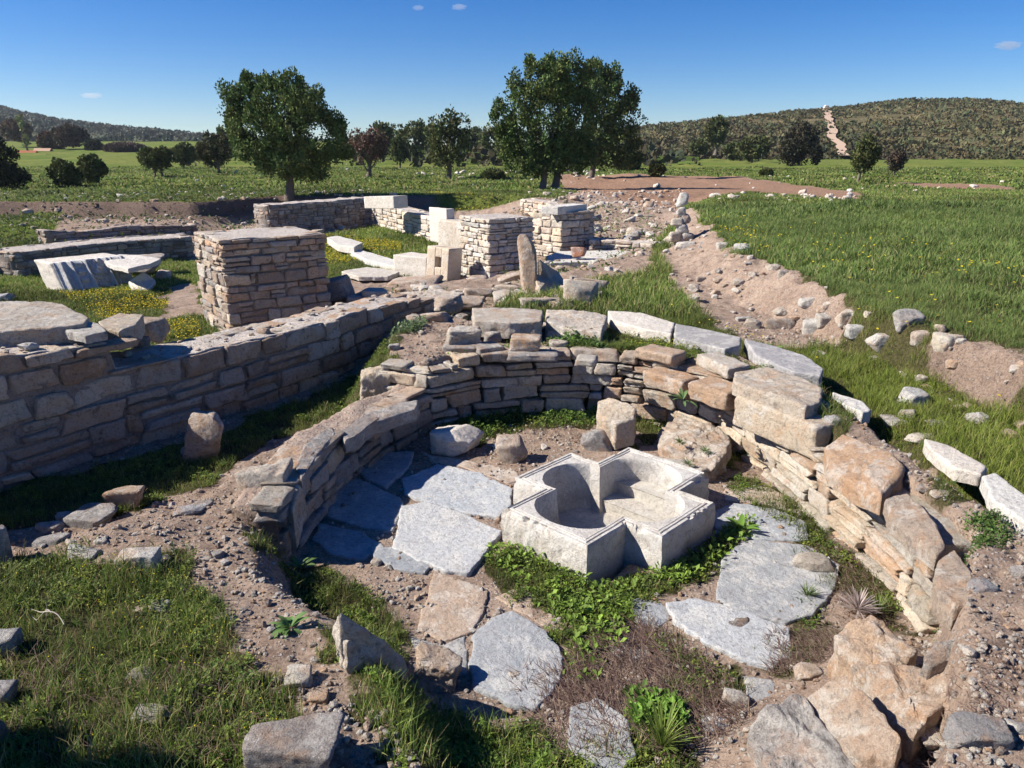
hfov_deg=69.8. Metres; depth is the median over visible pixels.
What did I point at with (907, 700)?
fallen block
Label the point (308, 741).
boulder
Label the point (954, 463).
coping slab
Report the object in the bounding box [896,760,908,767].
rubble stone
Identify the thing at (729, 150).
shrub
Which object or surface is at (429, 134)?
juniper tree
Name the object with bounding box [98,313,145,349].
capping slab
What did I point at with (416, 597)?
rubble stone
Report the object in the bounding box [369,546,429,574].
paving slab
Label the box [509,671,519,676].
loose stone
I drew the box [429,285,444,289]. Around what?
rubble stone
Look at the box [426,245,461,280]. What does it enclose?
pierced block
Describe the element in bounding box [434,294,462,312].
loose stone
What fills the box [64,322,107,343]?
capping slab
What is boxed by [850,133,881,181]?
juniper tree
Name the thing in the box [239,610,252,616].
loose stone
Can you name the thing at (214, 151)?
tree
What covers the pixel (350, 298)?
loose stone
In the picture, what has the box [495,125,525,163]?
juniper tree
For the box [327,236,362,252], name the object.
white slab
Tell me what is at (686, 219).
cairn stone
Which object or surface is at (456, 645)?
paving slab
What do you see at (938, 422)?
loose stone
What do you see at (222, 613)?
loose stone
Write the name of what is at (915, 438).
loose stone
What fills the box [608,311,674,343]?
coping slab
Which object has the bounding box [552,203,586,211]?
white block
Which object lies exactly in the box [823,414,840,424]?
loose stone
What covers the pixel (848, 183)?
field grass
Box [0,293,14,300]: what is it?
loose stone
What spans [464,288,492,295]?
loose stone
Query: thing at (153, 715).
loose stone
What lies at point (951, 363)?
loose stone
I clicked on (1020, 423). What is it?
loose stone
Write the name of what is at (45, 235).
retaining wall
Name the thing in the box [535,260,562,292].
tilted block
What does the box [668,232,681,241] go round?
cairn stone
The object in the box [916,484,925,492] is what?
loose stone
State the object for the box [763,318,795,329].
loose stone
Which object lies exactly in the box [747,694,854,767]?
fallen block
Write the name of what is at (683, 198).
cairn stone
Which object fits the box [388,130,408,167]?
juniper tree
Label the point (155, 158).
tree
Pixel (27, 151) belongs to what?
farm house
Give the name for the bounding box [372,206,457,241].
ruined wall
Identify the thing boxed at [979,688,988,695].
rubble stone
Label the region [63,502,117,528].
loose stone
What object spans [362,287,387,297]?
loose stone
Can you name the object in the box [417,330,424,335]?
rubble stone
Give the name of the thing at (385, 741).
rubble stone
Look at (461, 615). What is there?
paving slab
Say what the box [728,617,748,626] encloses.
loose stone
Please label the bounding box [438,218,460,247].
upright slab
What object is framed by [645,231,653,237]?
rubble stone
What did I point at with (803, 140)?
juniper tree
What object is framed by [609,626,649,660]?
paving slab
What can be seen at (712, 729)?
paving slab
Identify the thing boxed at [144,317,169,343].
loose stone
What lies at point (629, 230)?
rubble stone
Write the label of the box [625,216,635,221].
rubble stone
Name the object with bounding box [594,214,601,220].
rubble stone
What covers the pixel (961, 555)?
loose stone
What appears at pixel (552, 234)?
stone pier
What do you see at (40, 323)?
capping slab
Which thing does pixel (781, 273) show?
loose stone
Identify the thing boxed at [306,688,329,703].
loose stone
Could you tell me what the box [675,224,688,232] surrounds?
cairn stone
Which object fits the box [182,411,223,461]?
standing stone
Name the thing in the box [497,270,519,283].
loose stone
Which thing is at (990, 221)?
grass
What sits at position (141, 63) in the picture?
sky
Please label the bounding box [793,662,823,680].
loose stone
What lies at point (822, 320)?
loose stone
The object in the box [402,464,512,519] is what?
paving slab
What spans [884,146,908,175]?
tree
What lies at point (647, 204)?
rubble stone
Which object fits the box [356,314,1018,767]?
leafy weeds
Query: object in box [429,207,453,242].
upright slab
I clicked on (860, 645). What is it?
fallen block
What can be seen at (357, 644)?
stone block
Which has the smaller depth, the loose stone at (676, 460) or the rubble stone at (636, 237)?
the loose stone at (676, 460)
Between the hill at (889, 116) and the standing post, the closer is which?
the standing post
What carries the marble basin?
on the ground at (982, 369)
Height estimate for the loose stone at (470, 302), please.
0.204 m
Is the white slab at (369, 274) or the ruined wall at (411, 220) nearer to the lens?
the white slab at (369, 274)
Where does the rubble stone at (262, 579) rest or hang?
on the ground at (982, 369)
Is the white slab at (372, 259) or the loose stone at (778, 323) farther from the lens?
the white slab at (372, 259)
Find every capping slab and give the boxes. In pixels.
[0,301,89,346]
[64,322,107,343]
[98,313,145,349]
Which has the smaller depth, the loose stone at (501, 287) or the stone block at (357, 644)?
the stone block at (357, 644)
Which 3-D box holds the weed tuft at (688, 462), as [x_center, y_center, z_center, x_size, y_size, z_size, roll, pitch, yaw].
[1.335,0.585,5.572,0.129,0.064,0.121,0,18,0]
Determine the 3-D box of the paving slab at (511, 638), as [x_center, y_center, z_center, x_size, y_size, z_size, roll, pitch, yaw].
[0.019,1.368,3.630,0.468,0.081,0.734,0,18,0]
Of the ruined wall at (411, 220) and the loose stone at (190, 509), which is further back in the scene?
the ruined wall at (411, 220)
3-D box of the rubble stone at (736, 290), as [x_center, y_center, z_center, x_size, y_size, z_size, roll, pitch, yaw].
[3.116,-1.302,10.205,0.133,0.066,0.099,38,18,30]
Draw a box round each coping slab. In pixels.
[471,308,542,338]
[545,310,607,344]
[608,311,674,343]
[673,324,740,355]
[743,339,822,386]
[832,392,870,423]
[923,439,986,485]
[979,473,1023,535]
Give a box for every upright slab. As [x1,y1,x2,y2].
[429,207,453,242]
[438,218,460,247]
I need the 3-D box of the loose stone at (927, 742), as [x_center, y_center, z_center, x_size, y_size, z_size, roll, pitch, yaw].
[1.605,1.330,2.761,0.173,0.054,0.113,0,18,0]
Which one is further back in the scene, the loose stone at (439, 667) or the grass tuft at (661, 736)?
the loose stone at (439, 667)
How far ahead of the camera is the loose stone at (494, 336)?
7.19 m
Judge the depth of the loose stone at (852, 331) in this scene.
7.46 m
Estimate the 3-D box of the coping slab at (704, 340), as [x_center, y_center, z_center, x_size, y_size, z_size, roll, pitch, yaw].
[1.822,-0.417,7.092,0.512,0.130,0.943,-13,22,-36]
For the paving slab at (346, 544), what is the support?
on the ground at (982, 369)
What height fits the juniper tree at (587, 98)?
5.951 m
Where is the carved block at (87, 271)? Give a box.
[34,253,132,291]
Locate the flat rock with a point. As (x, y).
(428, 293)
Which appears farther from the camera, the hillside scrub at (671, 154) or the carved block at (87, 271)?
the hillside scrub at (671, 154)
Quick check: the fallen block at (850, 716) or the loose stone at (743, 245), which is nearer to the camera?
the fallen block at (850, 716)
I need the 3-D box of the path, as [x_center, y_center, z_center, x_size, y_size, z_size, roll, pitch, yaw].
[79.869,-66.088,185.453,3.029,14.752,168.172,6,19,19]
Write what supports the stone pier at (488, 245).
on the ground at (982, 369)
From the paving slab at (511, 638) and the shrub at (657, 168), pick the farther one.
the shrub at (657, 168)
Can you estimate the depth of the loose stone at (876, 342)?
7.11 m
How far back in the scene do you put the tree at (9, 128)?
131.25 m
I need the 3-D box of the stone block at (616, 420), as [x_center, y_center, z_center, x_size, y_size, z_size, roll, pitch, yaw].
[0.862,0.329,6.255,0.290,0.339,0.434,-16,24,-40]
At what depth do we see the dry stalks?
3.38 m
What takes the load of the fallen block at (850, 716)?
on the ground at (982, 369)
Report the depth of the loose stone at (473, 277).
12.51 m
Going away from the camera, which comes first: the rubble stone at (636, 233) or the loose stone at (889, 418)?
the loose stone at (889, 418)
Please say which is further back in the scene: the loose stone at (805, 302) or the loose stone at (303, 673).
the loose stone at (805, 302)
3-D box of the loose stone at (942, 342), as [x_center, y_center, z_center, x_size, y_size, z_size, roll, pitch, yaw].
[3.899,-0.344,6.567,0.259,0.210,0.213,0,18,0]
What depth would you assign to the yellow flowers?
11.63 m
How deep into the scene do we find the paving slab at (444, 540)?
4.71 m
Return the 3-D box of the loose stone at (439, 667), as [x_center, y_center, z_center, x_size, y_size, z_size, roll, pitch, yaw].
[-0.351,1.347,3.467,0.240,0.195,0.171,0,18,0]
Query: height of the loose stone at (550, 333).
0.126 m
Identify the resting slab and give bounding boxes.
[104,254,160,272]
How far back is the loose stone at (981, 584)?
3.13 m
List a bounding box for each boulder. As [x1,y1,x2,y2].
[242,711,345,767]
[429,424,483,456]
[563,279,598,304]
[657,418,731,481]
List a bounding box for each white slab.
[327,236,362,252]
[342,267,399,280]
[348,250,393,269]
[545,250,628,266]
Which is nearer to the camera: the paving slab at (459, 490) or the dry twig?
the dry twig
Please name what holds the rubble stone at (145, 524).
on the ground at (982, 369)
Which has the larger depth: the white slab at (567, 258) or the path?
the path
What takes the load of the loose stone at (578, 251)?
on the white slab at (567, 258)
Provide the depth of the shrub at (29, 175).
36.74 m
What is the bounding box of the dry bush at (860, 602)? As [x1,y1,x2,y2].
[832,584,880,618]
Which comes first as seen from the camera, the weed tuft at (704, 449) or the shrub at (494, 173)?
the weed tuft at (704, 449)
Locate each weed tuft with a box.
[675,436,686,446]
[680,457,694,466]
[697,445,712,454]
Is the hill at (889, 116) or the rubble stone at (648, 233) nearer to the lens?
the rubble stone at (648, 233)
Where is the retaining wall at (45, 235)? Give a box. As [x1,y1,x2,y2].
[36,223,197,243]
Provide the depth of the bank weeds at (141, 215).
23.35 m
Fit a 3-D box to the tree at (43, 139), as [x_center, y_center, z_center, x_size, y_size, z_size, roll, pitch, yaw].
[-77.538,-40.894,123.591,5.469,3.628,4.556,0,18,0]
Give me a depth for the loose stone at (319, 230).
21.68 m
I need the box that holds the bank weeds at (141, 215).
[0,184,674,320]
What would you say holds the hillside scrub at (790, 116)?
on the hill at (889, 116)
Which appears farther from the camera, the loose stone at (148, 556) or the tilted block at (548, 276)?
the tilted block at (548, 276)
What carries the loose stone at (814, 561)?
on the paving slab at (754, 578)
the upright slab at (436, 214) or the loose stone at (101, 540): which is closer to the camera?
the loose stone at (101, 540)
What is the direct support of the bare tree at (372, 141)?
on the ground at (982, 369)
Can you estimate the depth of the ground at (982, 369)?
4.83 m
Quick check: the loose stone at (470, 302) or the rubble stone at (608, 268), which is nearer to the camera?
the loose stone at (470, 302)
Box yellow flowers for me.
[4,191,1023,753]
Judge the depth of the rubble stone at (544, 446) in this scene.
6.18 m
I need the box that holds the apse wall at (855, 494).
[231,325,973,633]
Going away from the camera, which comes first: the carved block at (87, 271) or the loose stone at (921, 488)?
the loose stone at (921, 488)
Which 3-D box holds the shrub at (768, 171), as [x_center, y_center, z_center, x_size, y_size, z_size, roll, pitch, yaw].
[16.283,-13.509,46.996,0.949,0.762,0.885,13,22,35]
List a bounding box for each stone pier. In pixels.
[194,226,331,330]
[458,213,534,277]
[532,209,595,256]
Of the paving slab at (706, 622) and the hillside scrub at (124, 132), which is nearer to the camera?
the paving slab at (706, 622)
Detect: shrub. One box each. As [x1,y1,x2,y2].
[11,169,31,181]
[480,167,505,179]
[619,157,641,170]
[648,160,666,176]
[688,138,709,155]
[722,141,742,160]
[758,167,773,175]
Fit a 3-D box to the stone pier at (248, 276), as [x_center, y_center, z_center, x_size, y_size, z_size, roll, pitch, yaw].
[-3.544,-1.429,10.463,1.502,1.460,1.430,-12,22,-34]
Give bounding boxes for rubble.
[1,185,1023,438]
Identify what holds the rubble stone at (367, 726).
on the ground at (982, 369)
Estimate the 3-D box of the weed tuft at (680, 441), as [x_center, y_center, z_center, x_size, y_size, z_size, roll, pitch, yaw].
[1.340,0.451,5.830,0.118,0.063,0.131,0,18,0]
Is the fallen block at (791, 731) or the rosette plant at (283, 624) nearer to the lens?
the fallen block at (791, 731)
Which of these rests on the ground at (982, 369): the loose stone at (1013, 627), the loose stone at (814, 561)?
the loose stone at (1013, 627)
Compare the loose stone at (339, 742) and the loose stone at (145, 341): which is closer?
the loose stone at (339, 742)
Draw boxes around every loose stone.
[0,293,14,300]
[0,525,13,565]
[0,627,23,656]
[0,679,17,708]
[0,720,7,747]
[32,532,71,546]
[35,520,64,533]
[55,511,73,520]
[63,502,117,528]
[67,544,100,561]
[93,536,107,544]
[102,485,144,508]
[114,547,162,572]
[126,666,150,680]
[131,336,150,347]
[131,703,174,725]
[132,605,147,613]
[133,253,166,272]
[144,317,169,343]
[148,599,171,612]
[155,269,171,278]
[173,504,206,515]
[192,500,213,506]
[194,549,213,561]
[213,612,231,620]
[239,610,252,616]
[284,663,312,687]
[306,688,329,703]
[312,229,324,232]
[326,274,354,306]
[336,734,342,746]
[343,715,349,723]
[346,295,363,302]
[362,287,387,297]
[406,314,418,322]
[414,642,462,692]
[418,312,449,322]
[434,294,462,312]
[461,295,485,309]
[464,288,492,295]
[467,275,486,279]
[484,331,501,342]
[492,284,521,290]
[493,289,511,304]
[495,433,527,463]
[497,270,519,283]
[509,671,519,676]
[519,297,560,307]
[543,296,574,308]
[544,330,560,340]
[549,339,567,348]
[570,247,586,257]
[572,277,608,289]
[580,428,611,451]
[664,458,694,467]
[675,241,696,249]
[696,276,705,281]
[710,290,720,294]
[716,242,727,249]
[721,687,750,708]
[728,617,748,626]
[734,243,749,249]
[735,316,752,321]
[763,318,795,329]
[765,264,780,269]
[778,270,787,277]
[792,552,834,572]
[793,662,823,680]
[798,297,814,308]
[802,318,816,334]
[815,313,831,328]
[821,400,829,408]
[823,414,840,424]
[834,309,852,327]
[844,324,863,339]
[863,311,871,317]
[866,333,888,352]
[880,414,906,426]
[893,309,925,332]
[898,387,930,406]
[898,409,915,418]
[904,432,935,443]
[910,330,930,346]
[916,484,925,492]
[921,726,940,749]
[925,419,949,426]
[929,489,948,498]
[931,332,964,352]
[942,711,1015,750]
[945,359,958,368]
[955,338,966,343]
[957,552,966,559]
[967,577,999,592]
[1003,623,1019,631]
[1008,364,1018,373]
[1008,565,1023,578]
[1013,420,1023,434]
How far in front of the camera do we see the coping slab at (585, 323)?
7.45 m
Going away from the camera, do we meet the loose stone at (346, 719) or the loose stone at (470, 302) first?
the loose stone at (346, 719)
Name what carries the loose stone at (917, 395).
on the ground at (982, 369)
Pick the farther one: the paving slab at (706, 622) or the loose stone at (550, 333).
the loose stone at (550, 333)
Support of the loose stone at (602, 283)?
on the ground at (982, 369)
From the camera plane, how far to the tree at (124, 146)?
111.89 m
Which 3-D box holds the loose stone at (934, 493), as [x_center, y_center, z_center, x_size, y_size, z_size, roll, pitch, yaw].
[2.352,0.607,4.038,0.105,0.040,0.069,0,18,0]
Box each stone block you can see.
[332,613,406,679]
[596,398,636,449]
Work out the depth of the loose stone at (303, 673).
2.99 m
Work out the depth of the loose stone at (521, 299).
9.38 m
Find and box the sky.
[0,0,1023,144]
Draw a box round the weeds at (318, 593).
[0,283,1023,767]
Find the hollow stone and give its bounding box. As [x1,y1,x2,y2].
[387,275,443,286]
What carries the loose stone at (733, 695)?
on the ground at (982, 369)
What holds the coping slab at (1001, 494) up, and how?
on the ground at (982, 369)
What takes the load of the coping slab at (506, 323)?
on the ground at (982, 369)
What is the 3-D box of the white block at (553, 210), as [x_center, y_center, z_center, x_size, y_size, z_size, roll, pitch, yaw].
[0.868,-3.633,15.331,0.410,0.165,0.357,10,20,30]
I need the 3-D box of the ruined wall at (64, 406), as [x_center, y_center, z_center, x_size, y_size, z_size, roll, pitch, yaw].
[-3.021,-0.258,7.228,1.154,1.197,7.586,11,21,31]
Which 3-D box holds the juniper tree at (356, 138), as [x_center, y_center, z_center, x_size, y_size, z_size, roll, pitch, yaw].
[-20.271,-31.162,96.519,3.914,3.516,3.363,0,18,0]
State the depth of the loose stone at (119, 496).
5.11 m
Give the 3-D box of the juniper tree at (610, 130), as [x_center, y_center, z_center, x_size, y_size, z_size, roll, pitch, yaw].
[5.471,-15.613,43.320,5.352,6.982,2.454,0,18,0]
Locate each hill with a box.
[0,111,188,141]
[321,145,698,164]
[640,102,1023,159]
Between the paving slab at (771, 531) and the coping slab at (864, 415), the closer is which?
the paving slab at (771, 531)
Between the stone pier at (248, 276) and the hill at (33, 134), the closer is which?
the stone pier at (248, 276)
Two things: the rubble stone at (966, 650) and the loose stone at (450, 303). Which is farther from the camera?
the loose stone at (450, 303)
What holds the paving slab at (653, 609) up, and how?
on the ground at (982, 369)
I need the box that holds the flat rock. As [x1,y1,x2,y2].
[397,289,464,297]
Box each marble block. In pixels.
[364,195,407,208]
[393,252,426,276]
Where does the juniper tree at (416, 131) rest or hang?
on the ground at (982, 369)
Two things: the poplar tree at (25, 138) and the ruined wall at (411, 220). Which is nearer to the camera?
the ruined wall at (411, 220)
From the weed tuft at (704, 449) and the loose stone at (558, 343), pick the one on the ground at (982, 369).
the loose stone at (558, 343)
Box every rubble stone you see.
[21,208,32,213]
[65,539,75,544]
[141,521,149,527]
[152,525,159,530]
[163,554,171,561]
[211,550,223,558]
[258,577,265,582]
[363,717,373,731]
[370,557,381,566]
[383,737,390,744]
[388,343,400,349]
[414,594,419,600]
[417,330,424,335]
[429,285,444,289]
[541,443,547,449]
[570,195,579,199]
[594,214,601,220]
[604,267,612,270]
[622,235,632,239]
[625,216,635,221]
[626,227,642,233]
[626,235,639,239]
[631,231,640,236]
[643,201,653,207]
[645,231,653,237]
[731,288,739,293]
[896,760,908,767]
[958,644,976,657]
[966,657,974,662]
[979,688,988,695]
[1004,718,1023,735]
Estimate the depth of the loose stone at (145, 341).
6.73 m
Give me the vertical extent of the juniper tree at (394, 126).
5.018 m
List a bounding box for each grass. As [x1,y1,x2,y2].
[0,165,1023,190]
[0,187,1023,767]
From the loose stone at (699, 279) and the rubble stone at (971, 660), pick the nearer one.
the rubble stone at (971, 660)
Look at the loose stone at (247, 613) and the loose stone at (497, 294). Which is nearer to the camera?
the loose stone at (247, 613)
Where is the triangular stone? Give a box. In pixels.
[129,272,155,290]
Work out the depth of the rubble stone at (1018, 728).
2.38 m
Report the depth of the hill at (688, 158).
105.46 m
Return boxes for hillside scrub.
[0,105,343,141]
[171,136,700,168]
[537,97,1023,159]
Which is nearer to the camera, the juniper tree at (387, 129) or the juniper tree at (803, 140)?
the juniper tree at (803, 140)
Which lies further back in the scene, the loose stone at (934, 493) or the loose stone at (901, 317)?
the loose stone at (901, 317)
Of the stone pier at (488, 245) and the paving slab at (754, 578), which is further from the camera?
the stone pier at (488, 245)
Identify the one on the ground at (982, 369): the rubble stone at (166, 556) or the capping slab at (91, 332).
the rubble stone at (166, 556)
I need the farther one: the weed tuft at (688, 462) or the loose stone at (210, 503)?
the weed tuft at (688, 462)
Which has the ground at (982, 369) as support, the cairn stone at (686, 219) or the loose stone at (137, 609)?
the loose stone at (137, 609)
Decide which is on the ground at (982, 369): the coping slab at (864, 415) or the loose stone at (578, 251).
the coping slab at (864, 415)
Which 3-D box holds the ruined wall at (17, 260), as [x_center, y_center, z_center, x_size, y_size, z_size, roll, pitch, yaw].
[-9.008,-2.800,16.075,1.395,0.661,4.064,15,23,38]
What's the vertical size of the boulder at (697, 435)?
0.258 m
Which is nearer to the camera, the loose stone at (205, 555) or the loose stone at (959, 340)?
the loose stone at (205, 555)
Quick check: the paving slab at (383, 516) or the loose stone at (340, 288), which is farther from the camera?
the loose stone at (340, 288)
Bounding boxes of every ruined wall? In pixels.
[0,233,194,276]
[0,293,434,492]
[253,197,372,230]
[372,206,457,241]
[520,199,564,218]
[588,238,657,250]
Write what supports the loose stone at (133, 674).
on the ground at (982, 369)
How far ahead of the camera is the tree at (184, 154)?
64.73 m
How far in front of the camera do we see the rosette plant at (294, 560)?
4.41 m
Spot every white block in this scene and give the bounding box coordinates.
[541,205,565,214]
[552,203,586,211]
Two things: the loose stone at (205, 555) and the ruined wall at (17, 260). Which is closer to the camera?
the loose stone at (205, 555)
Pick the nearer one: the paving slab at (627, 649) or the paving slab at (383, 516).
the paving slab at (627, 649)
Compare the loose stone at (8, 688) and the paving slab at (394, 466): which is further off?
the paving slab at (394, 466)
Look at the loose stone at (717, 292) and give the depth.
10.32 m
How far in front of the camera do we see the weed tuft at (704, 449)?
5.71 m
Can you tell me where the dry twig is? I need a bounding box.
[28,601,63,623]
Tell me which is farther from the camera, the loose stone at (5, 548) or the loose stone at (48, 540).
the loose stone at (48, 540)
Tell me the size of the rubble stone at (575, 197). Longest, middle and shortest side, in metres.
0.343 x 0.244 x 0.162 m
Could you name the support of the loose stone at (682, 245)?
on the ground at (982, 369)
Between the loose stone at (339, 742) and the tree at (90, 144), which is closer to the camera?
the loose stone at (339, 742)
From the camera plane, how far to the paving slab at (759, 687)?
3.41 m
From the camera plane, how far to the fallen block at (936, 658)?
2.88 m
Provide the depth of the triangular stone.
13.31 m
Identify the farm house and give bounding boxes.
[19,151,37,152]
[33,148,52,150]
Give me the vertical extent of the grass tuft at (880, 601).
0.110 m
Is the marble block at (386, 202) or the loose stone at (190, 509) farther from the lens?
the marble block at (386, 202)
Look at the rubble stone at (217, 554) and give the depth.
3.97 m
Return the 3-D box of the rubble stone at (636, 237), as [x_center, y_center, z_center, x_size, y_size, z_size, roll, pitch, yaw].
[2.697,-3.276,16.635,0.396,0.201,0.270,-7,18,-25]
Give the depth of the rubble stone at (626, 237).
16.36 m
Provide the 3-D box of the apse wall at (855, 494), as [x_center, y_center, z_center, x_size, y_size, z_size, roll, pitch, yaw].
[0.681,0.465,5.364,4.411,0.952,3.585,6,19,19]
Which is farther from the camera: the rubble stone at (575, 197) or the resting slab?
the rubble stone at (575, 197)
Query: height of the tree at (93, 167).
1.681 m
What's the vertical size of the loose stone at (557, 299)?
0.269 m
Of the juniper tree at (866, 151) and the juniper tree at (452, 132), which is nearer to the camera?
the juniper tree at (866, 151)
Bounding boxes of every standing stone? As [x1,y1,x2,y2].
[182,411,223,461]
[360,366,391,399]
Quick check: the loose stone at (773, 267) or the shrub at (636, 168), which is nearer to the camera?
the loose stone at (773, 267)
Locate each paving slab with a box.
[312,523,383,560]
[327,478,403,532]
[361,451,413,489]
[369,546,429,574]
[392,501,501,576]
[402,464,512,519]
[411,636,467,675]
[417,571,487,641]
[427,454,518,483]
[468,611,562,712]
[495,589,554,626]
[567,698,636,767]
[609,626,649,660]
[631,598,669,629]
[665,598,792,670]
[701,715,729,741]
[713,503,808,541]
[716,540,839,625]
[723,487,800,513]
[744,676,774,701]
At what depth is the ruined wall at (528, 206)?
22.13 m
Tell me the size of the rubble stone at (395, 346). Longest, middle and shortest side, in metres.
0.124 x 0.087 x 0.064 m
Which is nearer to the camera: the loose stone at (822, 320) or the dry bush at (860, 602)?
the dry bush at (860, 602)
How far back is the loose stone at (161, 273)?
14.30 m
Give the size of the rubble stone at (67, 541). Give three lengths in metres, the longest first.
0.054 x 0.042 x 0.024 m
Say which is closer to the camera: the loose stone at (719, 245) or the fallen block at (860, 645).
the fallen block at (860, 645)
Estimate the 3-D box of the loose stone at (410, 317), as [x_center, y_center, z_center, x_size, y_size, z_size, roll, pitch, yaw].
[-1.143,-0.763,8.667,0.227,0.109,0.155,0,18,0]
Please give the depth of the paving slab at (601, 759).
3.12 m
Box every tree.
[0,118,32,142]
[0,134,29,188]
[14,113,31,150]
[35,130,68,148]
[45,157,85,186]
[49,122,89,147]
[76,153,108,184]
[83,138,103,150]
[101,141,144,152]
[136,145,175,176]
[169,140,197,167]
[194,129,235,172]
[214,66,357,201]
[216,124,247,160]
[343,134,365,158]
[345,124,390,177]
[370,120,394,161]
[387,123,403,147]
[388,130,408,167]
[399,118,429,159]
[422,104,473,178]
[423,123,441,154]
[466,126,481,151]
[478,122,499,157]
[488,50,584,188]
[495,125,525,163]
[535,46,604,188]
[568,56,648,177]
[702,114,729,155]
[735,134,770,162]
[777,117,823,165]
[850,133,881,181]
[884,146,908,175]
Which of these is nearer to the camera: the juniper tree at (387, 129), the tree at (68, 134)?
the juniper tree at (387, 129)
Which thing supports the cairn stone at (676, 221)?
on the cairn stone at (683, 228)
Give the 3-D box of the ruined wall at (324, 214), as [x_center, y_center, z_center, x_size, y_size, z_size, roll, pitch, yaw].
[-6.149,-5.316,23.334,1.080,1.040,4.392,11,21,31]
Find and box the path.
[820,108,848,154]
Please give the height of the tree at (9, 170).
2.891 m
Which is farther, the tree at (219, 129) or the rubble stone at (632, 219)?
the tree at (219, 129)
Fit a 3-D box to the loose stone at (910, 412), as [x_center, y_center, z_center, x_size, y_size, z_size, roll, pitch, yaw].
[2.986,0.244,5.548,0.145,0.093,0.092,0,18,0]
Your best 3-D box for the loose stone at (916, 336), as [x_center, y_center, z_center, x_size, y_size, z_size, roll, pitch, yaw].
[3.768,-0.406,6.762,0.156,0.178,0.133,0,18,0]
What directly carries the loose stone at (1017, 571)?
on the ground at (982, 369)
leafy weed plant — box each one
[667,388,696,406]
[724,514,760,537]
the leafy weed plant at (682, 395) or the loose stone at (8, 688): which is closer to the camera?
the loose stone at (8, 688)
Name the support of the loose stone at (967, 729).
on the ground at (982, 369)
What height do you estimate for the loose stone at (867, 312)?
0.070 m
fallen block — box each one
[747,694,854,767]
[806,675,900,767]
[827,615,917,690]
[862,661,946,766]
[920,638,954,679]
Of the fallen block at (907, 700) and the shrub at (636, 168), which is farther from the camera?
the shrub at (636, 168)
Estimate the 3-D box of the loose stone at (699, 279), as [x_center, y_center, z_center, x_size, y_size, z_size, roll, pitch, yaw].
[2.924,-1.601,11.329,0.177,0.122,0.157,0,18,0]
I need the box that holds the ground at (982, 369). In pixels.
[0,141,1023,767]
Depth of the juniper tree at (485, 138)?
86.72 m
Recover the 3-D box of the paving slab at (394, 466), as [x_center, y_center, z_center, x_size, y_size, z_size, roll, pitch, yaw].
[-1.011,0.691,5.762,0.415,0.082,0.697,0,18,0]
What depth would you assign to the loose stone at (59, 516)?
4.94 m
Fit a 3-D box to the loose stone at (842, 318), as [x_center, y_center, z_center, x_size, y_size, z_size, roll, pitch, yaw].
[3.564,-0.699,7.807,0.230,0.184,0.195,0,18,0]
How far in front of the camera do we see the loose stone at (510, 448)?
5.87 m
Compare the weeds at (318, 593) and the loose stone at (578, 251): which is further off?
the loose stone at (578, 251)
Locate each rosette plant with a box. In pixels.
[268,611,309,639]
[286,556,318,567]
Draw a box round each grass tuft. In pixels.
[629,696,703,752]
[794,580,819,598]
[865,592,895,612]
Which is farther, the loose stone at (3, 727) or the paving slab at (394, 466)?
the paving slab at (394, 466)
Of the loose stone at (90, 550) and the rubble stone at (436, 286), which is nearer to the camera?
the loose stone at (90, 550)
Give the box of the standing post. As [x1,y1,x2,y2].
[517,234,536,293]
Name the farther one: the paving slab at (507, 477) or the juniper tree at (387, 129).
the juniper tree at (387, 129)
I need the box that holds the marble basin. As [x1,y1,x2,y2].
[500,447,714,584]
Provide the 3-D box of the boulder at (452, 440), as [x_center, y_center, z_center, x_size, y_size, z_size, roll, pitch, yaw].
[-0.457,0.475,6.117,0.444,0.236,0.277,0,18,0]
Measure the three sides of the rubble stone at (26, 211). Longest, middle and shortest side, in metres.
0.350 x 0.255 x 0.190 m
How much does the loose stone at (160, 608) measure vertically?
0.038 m
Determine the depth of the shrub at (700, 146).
104.07 m
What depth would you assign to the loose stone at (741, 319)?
8.69 m
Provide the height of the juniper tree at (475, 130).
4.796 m
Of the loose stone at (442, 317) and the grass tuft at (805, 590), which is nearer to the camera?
the grass tuft at (805, 590)
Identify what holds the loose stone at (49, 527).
on the ground at (982, 369)
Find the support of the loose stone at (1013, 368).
on the ground at (982, 369)
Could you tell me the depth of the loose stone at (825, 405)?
5.32 m
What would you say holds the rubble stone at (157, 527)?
on the ground at (982, 369)
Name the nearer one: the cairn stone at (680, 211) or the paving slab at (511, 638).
the paving slab at (511, 638)
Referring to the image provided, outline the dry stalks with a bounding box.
[0,345,1021,767]
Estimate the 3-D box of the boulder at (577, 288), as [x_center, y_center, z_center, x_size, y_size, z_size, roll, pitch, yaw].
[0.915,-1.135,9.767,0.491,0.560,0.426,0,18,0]
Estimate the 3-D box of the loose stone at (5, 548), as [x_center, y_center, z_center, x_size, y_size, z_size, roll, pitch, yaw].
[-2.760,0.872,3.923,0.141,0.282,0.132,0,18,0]
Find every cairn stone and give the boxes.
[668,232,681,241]
[670,218,682,225]
[673,233,694,242]
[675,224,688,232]
[676,192,688,207]
[676,207,685,215]
[679,214,690,223]
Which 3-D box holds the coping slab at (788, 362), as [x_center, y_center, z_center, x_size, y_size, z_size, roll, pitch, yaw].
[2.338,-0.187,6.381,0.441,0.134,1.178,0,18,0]
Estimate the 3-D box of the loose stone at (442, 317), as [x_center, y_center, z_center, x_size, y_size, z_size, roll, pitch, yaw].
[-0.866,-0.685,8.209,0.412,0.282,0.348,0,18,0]

